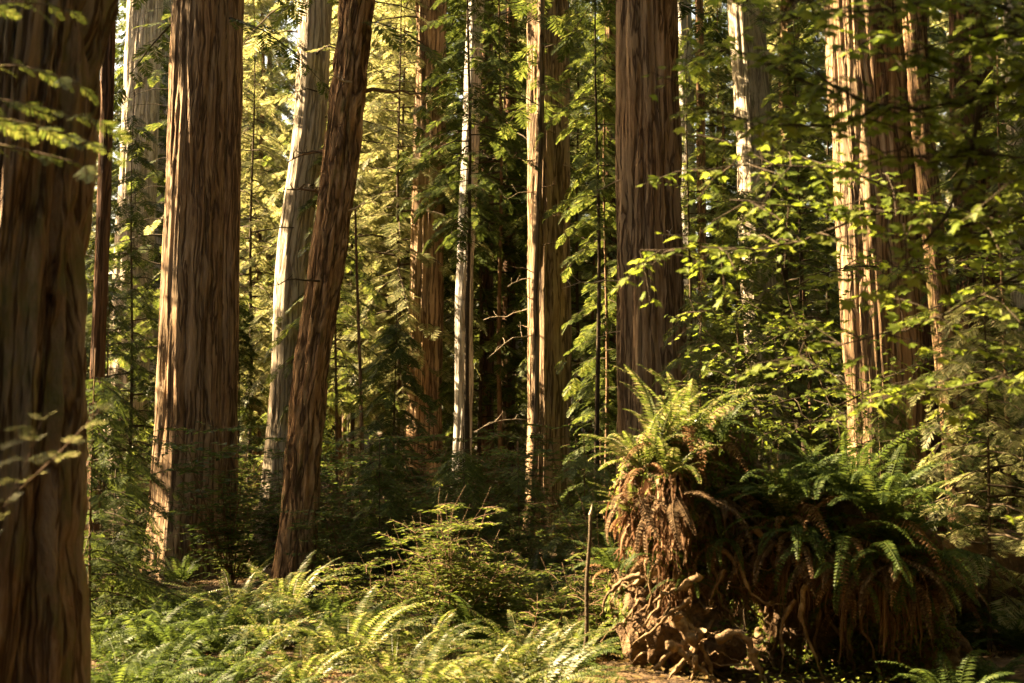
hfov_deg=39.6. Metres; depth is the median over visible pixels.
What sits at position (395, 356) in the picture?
young conifer
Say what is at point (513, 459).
huckleberry shrub
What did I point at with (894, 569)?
sword fern
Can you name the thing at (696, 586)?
sword fern
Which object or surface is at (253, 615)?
sword fern
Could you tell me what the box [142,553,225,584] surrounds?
sword fern
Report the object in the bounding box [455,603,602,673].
sword fern
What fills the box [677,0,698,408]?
pale snag
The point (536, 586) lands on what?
sword fern
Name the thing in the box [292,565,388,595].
sword fern
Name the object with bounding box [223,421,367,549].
huckleberry shrub
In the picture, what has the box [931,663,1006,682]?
sword fern
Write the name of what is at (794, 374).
vine maple
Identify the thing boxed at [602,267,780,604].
young conifer
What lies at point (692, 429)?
sword fern
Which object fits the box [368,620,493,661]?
sword fern
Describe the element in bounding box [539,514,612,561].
sword fern
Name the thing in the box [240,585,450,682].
sword fern
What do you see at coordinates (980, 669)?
sword fern
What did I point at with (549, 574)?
sword fern
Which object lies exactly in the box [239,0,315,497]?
background conifer
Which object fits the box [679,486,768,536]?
sword fern
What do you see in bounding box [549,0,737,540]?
redwood
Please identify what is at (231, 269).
redwood
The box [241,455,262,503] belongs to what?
huckleberry shrub
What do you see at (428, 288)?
redwood
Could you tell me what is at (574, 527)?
huckleberry shrub
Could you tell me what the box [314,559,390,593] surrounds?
sword fern
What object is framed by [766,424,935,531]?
sword fern
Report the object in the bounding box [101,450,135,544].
huckleberry shrub
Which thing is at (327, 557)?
sword fern
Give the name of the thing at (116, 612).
sword fern
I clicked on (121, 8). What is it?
sky
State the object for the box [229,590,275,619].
sword fern
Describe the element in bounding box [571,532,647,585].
sword fern
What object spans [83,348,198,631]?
young conifer
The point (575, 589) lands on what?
sword fern
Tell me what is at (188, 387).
redwood
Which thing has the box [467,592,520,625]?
sword fern
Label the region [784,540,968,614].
sword fern
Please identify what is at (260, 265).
young conifer
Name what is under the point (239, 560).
huckleberry shrub
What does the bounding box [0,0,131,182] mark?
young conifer
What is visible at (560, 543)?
sword fern
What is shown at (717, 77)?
background conifer
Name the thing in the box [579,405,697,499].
sword fern
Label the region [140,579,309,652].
sword fern
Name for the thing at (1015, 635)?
sword fern
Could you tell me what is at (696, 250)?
background conifer
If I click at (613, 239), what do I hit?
redwood
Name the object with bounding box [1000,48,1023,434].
background conifer
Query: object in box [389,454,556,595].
huckleberry shrub
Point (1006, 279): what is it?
background conifer
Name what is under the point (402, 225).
young conifer
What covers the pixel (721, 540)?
sword fern
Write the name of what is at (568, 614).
huckleberry shrub
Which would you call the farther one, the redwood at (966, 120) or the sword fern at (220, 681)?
the redwood at (966, 120)
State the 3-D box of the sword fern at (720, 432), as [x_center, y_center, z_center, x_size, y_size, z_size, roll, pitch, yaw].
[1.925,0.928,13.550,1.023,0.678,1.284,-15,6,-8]
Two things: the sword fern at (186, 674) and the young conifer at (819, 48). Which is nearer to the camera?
the sword fern at (186, 674)
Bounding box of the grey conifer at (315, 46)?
[243,0,430,549]
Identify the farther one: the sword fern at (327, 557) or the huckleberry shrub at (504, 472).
the huckleberry shrub at (504, 472)
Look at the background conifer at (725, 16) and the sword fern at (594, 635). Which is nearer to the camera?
the sword fern at (594, 635)
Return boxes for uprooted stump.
[600,407,1023,682]
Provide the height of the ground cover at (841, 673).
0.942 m
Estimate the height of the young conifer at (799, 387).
6.705 m
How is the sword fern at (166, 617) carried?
on the ground at (1003, 660)
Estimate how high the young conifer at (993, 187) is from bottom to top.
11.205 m
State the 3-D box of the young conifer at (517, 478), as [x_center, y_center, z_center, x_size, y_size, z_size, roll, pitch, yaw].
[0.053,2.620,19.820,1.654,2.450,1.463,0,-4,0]
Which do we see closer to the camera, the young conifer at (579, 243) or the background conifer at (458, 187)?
the young conifer at (579, 243)
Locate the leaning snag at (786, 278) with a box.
[745,144,825,456]
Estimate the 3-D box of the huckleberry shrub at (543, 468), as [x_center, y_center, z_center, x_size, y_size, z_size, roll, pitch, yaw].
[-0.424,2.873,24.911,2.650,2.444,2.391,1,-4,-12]
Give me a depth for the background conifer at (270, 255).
74.40 m
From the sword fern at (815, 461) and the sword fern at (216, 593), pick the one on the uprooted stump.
the sword fern at (815, 461)
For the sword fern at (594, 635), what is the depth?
13.83 m
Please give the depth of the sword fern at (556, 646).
12.25 m
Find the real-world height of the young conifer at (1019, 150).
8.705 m
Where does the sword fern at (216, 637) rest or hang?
on the ground at (1003, 660)
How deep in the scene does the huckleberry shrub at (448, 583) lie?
15.22 m
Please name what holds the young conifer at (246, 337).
on the ground at (1003, 660)
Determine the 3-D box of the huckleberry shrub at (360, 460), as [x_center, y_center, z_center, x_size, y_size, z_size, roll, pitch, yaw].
[-2.516,2.547,22.823,2.600,2.658,2.882,0,-4,2]
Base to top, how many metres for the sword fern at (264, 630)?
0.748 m
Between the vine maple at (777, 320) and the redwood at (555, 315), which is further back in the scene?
the redwood at (555, 315)
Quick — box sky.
[86,0,1000,432]
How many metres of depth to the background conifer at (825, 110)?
42.49 m
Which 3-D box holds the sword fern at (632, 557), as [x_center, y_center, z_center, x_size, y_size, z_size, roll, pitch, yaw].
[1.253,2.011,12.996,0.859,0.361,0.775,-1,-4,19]
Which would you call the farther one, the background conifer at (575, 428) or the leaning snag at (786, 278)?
the background conifer at (575, 428)
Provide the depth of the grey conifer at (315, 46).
28.25 m
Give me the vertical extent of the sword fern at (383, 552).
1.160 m
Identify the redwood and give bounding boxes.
[0,0,118,682]
[84,20,115,619]
[102,0,163,505]
[114,0,328,582]
[220,0,243,539]
[267,0,446,604]
[367,0,504,509]
[476,0,615,549]
[480,0,598,554]
[481,0,495,505]
[493,0,517,475]
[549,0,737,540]
[605,0,617,475]
[695,0,707,400]
[824,0,936,528]
[901,1,972,617]
[903,6,948,532]
[948,1,1015,527]
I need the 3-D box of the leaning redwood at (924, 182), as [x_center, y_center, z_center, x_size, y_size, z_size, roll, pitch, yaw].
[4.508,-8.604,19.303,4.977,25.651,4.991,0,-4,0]
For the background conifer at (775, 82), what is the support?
on the ground at (1003, 660)
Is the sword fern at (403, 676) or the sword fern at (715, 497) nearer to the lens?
the sword fern at (403, 676)
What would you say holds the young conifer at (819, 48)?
on the ground at (1003, 660)
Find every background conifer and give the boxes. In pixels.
[85,0,170,455]
[85,4,126,411]
[85,152,116,339]
[87,19,125,281]
[91,0,256,467]
[239,0,294,465]
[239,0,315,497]
[242,4,413,492]
[248,3,343,474]
[250,1,297,455]
[250,8,285,450]
[250,18,293,230]
[266,10,404,494]
[271,11,333,462]
[369,27,394,450]
[370,2,476,455]
[380,1,603,488]
[408,2,477,463]
[449,19,478,435]
[452,20,605,366]
[472,34,575,450]
[518,0,736,353]
[570,0,590,458]
[570,0,605,450]
[570,1,605,474]
[582,29,739,457]
[589,0,735,277]
[692,0,743,407]
[692,3,742,410]
[694,0,842,461]
[694,0,845,455]
[710,7,814,332]
[730,0,1001,370]
[731,1,842,406]
[806,37,846,451]
[807,147,846,452]
[831,7,1009,377]
[929,9,1005,347]
[930,22,996,376]
[932,13,1009,303]
[936,1,1023,247]
[994,43,1023,377]
[996,72,1012,444]
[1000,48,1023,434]
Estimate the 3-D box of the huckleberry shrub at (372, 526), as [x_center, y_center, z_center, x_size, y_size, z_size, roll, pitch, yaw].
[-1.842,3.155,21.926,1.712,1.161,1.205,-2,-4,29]
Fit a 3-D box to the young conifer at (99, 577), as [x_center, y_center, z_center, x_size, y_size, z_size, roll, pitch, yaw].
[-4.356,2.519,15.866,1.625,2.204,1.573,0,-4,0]
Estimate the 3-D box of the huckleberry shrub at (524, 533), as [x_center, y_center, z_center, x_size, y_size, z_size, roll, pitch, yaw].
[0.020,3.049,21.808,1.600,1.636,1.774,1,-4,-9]
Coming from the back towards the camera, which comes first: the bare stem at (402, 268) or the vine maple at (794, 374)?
the bare stem at (402, 268)
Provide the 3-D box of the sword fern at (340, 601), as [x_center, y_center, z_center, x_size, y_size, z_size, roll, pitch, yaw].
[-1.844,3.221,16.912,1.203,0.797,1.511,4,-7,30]
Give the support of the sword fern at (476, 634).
on the ground at (1003, 660)
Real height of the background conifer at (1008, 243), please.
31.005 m
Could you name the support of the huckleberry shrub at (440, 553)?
on the ground at (1003, 660)
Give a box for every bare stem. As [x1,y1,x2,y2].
[332,204,372,515]
[333,420,357,516]
[399,229,405,482]
[577,241,595,474]
[707,101,731,401]
[794,219,828,449]
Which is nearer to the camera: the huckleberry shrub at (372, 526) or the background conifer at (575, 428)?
the huckleberry shrub at (372, 526)
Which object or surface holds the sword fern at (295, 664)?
on the ground at (1003, 660)
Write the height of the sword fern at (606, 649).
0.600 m
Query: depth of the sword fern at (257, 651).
12.38 m
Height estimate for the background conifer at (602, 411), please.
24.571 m
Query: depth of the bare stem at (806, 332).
26.00 m
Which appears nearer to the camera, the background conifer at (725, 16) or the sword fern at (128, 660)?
the sword fern at (128, 660)
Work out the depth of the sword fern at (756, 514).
13.06 m
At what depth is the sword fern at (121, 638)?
12.53 m
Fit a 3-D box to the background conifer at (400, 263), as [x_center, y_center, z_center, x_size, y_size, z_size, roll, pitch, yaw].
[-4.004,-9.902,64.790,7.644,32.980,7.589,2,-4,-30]
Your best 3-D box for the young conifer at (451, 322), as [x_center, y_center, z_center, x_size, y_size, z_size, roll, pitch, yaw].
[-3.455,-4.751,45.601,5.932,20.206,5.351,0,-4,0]
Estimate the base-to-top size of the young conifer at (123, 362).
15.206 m
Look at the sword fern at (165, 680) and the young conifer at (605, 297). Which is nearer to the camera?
the sword fern at (165, 680)
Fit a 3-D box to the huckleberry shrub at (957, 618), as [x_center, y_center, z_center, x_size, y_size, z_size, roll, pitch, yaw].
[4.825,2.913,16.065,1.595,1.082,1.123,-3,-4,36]
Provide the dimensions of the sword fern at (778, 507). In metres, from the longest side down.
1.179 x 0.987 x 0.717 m
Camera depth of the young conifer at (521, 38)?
40.23 m
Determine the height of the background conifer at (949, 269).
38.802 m
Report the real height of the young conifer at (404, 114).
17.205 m
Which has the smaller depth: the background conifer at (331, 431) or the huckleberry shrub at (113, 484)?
the huckleberry shrub at (113, 484)
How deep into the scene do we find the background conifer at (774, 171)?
76.59 m
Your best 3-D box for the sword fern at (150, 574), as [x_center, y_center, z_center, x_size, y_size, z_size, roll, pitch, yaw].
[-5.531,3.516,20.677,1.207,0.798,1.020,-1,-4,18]
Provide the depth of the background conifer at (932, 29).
62.19 m
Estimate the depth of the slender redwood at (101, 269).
18.04 m
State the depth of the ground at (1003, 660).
13.63 m
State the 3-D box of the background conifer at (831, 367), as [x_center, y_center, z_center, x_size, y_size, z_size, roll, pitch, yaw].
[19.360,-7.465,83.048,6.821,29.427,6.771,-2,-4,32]
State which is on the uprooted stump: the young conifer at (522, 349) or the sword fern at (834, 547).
the sword fern at (834, 547)
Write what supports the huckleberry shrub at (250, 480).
on the ground at (1003, 660)
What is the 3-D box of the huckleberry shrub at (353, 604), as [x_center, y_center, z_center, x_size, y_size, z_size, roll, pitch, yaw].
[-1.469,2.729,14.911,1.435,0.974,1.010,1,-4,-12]
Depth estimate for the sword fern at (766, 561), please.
13.48 m
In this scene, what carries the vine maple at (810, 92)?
on the ground at (1003, 660)
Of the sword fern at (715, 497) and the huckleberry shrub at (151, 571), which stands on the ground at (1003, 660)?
the huckleberry shrub at (151, 571)
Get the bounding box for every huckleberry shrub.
[91,515,181,627]
[98,513,175,605]
[100,449,156,553]
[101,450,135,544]
[114,439,152,498]
[138,403,320,584]
[210,535,266,579]
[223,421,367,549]
[223,475,268,553]
[234,431,263,534]
[238,468,259,538]
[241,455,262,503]
[275,422,434,578]
[275,485,387,600]
[277,455,370,553]
[302,558,436,634]
[315,552,464,647]
[317,482,387,563]
[318,485,421,565]
[321,429,380,500]
[321,453,410,523]
[337,419,497,558]
[339,449,487,590]
[344,411,547,587]
[344,445,458,536]
[347,515,419,579]
[363,485,506,633]
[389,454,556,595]
[392,506,529,643]
[408,416,581,562]
[426,436,563,562]
[432,537,545,631]
[472,443,525,529]
[473,492,567,572]
[494,558,610,645]
[495,403,616,544]
[498,594,596,666]
[515,420,615,516]
[523,419,616,496]
[523,480,629,636]
[532,455,628,577]
[555,557,621,659]
[569,439,693,516]
[571,454,614,520]
[728,600,752,631]
[731,443,839,626]
[816,426,845,469]
[934,414,1023,531]
[936,449,1023,531]
[945,582,1013,626]
[959,507,1023,637]
[1014,481,1023,521]
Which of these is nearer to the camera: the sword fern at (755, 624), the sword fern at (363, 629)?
the sword fern at (363, 629)
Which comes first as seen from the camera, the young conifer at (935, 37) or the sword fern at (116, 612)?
the sword fern at (116, 612)
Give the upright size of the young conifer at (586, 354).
16.206 m
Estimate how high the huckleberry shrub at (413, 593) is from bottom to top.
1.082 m
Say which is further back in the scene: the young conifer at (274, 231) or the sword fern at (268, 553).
the young conifer at (274, 231)
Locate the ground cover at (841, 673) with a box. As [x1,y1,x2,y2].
[91,539,1019,682]
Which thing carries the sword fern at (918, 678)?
on the ground at (1003, 660)
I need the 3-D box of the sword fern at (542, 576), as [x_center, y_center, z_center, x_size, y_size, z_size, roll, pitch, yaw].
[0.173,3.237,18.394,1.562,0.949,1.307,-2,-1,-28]
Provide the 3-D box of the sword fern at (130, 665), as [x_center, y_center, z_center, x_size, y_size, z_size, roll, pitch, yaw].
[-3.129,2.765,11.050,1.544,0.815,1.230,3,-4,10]
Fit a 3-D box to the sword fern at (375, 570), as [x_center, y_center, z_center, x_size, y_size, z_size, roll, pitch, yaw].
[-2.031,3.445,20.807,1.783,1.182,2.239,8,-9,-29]
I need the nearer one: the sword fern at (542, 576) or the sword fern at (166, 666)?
the sword fern at (166, 666)
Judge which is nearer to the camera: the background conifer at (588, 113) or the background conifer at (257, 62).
the background conifer at (588, 113)
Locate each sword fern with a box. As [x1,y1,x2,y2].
[90,611,153,652]
[90,631,200,682]
[91,593,225,657]
[91,595,186,640]
[91,623,163,660]
[91,634,177,682]
[91,641,229,682]
[91,645,176,682]
[91,651,229,682]
[93,628,241,682]
[96,609,189,628]
[101,609,260,670]
[103,547,172,572]
[103,592,213,620]
[110,561,170,586]
[112,603,253,654]
[118,592,250,632]
[131,579,211,617]
[132,678,177,682]
[138,636,277,682]
[138,660,250,682]
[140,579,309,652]
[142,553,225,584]
[149,607,285,659]
[156,668,289,682]
[163,569,319,623]
[172,592,239,619]
[178,624,296,682]
[179,576,307,610]
[190,567,271,607]
[208,594,320,648]
[209,550,354,616]
[214,600,331,657]
[219,621,384,682]
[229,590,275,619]
[235,556,273,582]
[237,598,359,649]
[238,544,273,568]
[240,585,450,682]
[253,537,276,558]
[257,594,425,656]
[262,576,373,615]
[263,590,392,637]
[271,661,334,682]
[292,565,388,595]
[302,578,415,611]
[312,628,525,682]
[312,679,430,682]
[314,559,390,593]
[315,620,480,682]
[316,541,430,586]
[316,550,355,562]
[328,662,461,682]
[356,609,494,674]
[358,544,469,584]
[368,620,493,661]
[389,648,511,682]
[392,640,583,682]
[405,586,553,660]
[406,637,575,682]
[419,619,631,682]
[420,562,508,592]
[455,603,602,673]
[464,621,638,682]
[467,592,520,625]
[468,549,613,628]
[468,588,599,636]
[470,549,535,590]
[477,548,579,605]
[498,642,632,682]
[511,581,589,620]
[512,614,619,664]
[523,558,569,589]
[524,551,567,568]
[525,620,627,670]
[537,534,575,561]
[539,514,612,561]
[541,575,599,596]
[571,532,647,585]
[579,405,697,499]
[587,477,668,539]
[605,541,697,582]
[608,363,777,481]
[619,365,732,491]
[628,427,730,489]
[645,568,729,609]
[671,387,773,471]
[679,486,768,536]
[685,526,782,573]
[709,460,827,517]
[717,497,784,547]
[718,442,865,541]
[721,466,835,542]
[721,515,870,579]
[734,606,761,636]
[737,556,840,616]
[738,554,770,588]
[746,529,875,590]
[752,549,897,627]
[757,423,901,522]
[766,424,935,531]
[769,520,941,601]
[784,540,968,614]
[789,443,984,572]
[794,588,939,643]
[812,549,976,621]
[818,480,1007,586]
[844,547,1019,613]
[849,580,992,626]
[875,649,1017,682]
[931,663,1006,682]
[953,606,1023,653]
[956,606,1023,656]
[960,651,1023,682]
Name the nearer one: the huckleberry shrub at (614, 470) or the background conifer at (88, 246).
the huckleberry shrub at (614, 470)
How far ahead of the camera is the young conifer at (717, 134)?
36.38 m
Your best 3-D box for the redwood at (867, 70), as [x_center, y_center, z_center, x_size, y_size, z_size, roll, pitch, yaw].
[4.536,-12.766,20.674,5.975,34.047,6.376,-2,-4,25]
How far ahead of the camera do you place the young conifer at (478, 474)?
18.24 m
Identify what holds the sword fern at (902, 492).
on the uprooted stump
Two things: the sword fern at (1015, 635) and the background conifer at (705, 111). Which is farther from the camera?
the background conifer at (705, 111)
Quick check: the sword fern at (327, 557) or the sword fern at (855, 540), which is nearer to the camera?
the sword fern at (855, 540)
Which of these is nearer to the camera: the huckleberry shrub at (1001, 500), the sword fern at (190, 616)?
the sword fern at (190, 616)
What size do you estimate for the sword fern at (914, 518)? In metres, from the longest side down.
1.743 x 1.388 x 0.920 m
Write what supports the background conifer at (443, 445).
on the ground at (1003, 660)
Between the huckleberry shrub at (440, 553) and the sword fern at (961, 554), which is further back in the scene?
the huckleberry shrub at (440, 553)
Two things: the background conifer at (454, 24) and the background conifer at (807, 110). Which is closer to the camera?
the background conifer at (454, 24)
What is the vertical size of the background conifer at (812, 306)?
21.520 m
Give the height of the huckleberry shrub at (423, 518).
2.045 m
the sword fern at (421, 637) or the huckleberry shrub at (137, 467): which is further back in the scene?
the huckleberry shrub at (137, 467)
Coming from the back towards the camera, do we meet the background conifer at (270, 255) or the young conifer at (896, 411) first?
the background conifer at (270, 255)
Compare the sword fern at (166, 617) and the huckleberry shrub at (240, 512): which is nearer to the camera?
the sword fern at (166, 617)
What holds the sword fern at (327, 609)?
on the ground at (1003, 660)
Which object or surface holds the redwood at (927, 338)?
on the ground at (1003, 660)
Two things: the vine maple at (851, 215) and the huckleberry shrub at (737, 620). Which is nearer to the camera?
the vine maple at (851, 215)
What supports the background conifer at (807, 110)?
on the ground at (1003, 660)
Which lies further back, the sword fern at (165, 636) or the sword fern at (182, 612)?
the sword fern at (182, 612)
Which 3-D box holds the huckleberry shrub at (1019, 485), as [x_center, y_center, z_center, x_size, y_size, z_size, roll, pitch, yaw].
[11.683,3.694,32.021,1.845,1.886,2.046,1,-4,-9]
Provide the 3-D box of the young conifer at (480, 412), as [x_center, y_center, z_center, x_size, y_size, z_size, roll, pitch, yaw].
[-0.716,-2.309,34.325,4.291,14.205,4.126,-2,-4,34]
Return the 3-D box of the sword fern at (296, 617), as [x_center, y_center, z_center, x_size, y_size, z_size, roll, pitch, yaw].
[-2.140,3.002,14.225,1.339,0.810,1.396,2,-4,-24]
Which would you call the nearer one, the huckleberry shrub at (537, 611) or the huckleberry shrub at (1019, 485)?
the huckleberry shrub at (537, 611)
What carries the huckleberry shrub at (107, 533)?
on the ground at (1003, 660)
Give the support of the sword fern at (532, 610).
on the ground at (1003, 660)
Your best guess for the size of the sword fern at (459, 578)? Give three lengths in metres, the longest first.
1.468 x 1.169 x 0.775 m
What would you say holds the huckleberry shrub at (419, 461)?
on the ground at (1003, 660)
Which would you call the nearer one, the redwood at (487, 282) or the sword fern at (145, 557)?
the sword fern at (145, 557)
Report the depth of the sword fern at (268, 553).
25.71 m
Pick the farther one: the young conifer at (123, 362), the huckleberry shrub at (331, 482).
the young conifer at (123, 362)
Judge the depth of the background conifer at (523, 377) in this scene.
63.39 m
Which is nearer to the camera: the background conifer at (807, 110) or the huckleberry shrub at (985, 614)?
the huckleberry shrub at (985, 614)
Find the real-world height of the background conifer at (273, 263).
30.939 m
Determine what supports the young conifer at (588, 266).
on the ground at (1003, 660)
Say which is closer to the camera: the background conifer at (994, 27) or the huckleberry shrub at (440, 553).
the huckleberry shrub at (440, 553)
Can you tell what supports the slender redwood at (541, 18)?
on the ground at (1003, 660)
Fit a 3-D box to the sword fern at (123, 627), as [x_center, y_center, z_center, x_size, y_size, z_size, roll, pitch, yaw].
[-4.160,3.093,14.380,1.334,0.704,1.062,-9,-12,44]
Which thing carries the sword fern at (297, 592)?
on the ground at (1003, 660)
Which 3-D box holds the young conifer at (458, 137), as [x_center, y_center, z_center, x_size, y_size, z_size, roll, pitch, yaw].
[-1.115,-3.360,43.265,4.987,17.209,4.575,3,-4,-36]
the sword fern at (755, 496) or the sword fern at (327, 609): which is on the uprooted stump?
the sword fern at (755, 496)
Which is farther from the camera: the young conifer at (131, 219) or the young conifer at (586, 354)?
the young conifer at (586, 354)
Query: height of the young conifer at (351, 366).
8.705 m
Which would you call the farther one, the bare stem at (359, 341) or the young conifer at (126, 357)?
the bare stem at (359, 341)
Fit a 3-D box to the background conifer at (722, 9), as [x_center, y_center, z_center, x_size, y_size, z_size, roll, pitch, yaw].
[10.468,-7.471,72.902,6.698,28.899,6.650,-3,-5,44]
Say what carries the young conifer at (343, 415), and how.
on the ground at (1003, 660)
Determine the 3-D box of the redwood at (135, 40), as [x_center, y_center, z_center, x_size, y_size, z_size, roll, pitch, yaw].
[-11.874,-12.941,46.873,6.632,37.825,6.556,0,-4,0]
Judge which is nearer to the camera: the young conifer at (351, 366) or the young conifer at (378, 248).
the young conifer at (351, 366)
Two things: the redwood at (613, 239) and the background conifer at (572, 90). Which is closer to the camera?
the redwood at (613, 239)
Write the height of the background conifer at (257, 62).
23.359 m
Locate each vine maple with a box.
[607,111,1023,524]
[640,0,1023,318]
[656,182,1023,473]
[656,295,857,635]
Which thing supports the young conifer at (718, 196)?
on the ground at (1003, 660)
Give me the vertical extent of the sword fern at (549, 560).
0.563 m
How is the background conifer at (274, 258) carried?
on the ground at (1003, 660)
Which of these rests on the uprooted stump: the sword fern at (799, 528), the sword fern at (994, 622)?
the sword fern at (799, 528)
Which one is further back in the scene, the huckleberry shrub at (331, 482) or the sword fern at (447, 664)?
the huckleberry shrub at (331, 482)
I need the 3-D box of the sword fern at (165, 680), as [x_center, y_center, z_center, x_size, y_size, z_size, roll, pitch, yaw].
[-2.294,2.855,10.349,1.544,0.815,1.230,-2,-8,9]
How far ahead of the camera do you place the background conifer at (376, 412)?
74.08 m
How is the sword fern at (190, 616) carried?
on the ground at (1003, 660)
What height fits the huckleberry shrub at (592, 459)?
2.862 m
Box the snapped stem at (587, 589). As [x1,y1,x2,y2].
[579,505,594,654]
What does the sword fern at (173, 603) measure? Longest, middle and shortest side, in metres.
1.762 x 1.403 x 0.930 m
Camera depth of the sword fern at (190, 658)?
12.75 m
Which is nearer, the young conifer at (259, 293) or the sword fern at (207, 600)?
the sword fern at (207, 600)
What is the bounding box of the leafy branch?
[0,403,113,534]
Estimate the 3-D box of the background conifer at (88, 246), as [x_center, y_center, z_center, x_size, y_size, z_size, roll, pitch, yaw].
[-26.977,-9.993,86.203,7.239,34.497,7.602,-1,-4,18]
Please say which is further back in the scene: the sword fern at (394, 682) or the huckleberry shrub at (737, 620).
the huckleberry shrub at (737, 620)
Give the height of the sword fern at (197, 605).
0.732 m
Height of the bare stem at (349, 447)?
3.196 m
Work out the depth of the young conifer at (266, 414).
40.12 m
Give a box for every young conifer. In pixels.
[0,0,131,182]
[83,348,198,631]
[84,468,183,634]
[85,0,262,458]
[85,43,158,465]
[85,278,188,591]
[86,92,164,537]
[143,1,289,423]
[238,303,269,517]
[239,0,344,520]
[239,6,454,520]
[239,9,359,471]
[242,0,407,491]
[253,0,451,480]
[260,146,399,507]
[314,439,428,603]
[325,305,448,548]
[327,0,494,483]
[330,0,478,501]
[341,0,479,436]
[342,0,495,462]
[348,3,474,356]
[381,0,613,500]
[382,0,575,508]
[392,0,543,497]
[399,426,513,610]
[405,5,527,471]
[442,0,588,470]
[460,442,572,598]
[473,0,605,383]
[473,0,692,475]
[473,20,603,416]
[534,0,616,541]
[539,429,626,595]
[554,11,617,537]
[560,323,617,518]
[570,11,712,456]
[596,6,780,448]
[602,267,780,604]
[652,168,832,481]
[681,0,821,401]
[691,20,846,483]
[706,0,956,467]
[812,2,1022,478]
[833,362,959,621]
[868,0,1023,614]
[902,260,1023,655]
[920,1,1023,464]
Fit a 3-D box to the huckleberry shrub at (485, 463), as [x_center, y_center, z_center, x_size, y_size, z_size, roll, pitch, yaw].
[-0.817,2.320,20.714,2.867,2.644,2.586,-1,-4,18]
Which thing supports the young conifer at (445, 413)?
on the ground at (1003, 660)
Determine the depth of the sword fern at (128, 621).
15.31 m
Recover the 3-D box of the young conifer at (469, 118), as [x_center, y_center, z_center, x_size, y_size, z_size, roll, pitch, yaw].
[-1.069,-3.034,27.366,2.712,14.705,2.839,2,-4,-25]
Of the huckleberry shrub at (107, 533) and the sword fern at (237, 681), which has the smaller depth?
the sword fern at (237, 681)
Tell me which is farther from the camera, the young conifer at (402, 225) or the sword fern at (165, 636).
the young conifer at (402, 225)
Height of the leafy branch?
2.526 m
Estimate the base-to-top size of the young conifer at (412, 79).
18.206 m
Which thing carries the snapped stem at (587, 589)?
on the ground at (1003, 660)
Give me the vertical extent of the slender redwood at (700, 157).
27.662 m
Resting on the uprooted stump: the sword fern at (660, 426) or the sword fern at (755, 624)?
the sword fern at (660, 426)
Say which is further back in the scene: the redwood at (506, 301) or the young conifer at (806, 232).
the redwood at (506, 301)
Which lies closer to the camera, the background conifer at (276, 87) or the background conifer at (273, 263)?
the background conifer at (273, 263)
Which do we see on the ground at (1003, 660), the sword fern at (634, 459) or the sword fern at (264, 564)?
the sword fern at (264, 564)
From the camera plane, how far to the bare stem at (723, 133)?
32.23 m
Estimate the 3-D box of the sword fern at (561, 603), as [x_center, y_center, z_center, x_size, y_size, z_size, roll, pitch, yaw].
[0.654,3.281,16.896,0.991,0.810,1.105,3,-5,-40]
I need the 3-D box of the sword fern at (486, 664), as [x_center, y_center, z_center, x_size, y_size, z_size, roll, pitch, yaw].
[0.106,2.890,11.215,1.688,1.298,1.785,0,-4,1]
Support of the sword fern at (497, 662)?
on the ground at (1003, 660)
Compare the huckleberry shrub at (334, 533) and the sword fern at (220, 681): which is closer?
the sword fern at (220, 681)
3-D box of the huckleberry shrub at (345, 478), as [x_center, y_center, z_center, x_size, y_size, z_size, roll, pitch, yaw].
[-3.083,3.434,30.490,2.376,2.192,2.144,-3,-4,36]
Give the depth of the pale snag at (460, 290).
31.25 m
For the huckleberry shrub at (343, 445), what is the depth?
39.57 m
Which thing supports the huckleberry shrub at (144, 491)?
on the ground at (1003, 660)
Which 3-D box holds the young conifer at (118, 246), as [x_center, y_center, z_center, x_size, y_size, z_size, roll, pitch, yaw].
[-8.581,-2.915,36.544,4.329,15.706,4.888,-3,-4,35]
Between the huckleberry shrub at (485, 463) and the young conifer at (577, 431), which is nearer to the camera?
the huckleberry shrub at (485, 463)
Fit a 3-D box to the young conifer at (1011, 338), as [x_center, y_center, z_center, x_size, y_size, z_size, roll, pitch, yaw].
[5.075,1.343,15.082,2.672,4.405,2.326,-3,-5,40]
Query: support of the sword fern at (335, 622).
on the ground at (1003, 660)
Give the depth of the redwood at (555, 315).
29.80 m
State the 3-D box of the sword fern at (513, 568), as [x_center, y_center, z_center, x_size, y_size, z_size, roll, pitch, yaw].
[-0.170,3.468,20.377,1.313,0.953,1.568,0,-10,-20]
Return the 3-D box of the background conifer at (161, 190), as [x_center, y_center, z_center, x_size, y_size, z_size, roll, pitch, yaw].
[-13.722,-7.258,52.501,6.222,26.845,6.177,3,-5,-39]
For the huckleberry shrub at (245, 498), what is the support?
on the ground at (1003, 660)
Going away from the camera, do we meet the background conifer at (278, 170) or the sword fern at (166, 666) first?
the sword fern at (166, 666)
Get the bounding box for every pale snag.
[451,0,484,501]
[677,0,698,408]
[678,0,826,476]
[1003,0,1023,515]
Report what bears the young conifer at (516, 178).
on the ground at (1003, 660)
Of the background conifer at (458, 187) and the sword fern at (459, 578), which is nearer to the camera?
the sword fern at (459, 578)
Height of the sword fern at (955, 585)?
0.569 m
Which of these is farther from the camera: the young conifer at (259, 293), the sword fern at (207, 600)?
the young conifer at (259, 293)
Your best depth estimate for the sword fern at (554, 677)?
11.42 m
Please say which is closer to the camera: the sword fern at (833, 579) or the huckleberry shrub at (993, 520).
the sword fern at (833, 579)
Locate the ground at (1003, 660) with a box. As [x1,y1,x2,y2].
[91,431,1023,682]
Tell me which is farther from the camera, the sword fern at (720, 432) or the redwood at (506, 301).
the redwood at (506, 301)
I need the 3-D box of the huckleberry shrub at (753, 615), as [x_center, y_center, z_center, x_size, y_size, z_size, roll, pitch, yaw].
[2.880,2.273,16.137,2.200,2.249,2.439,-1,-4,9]

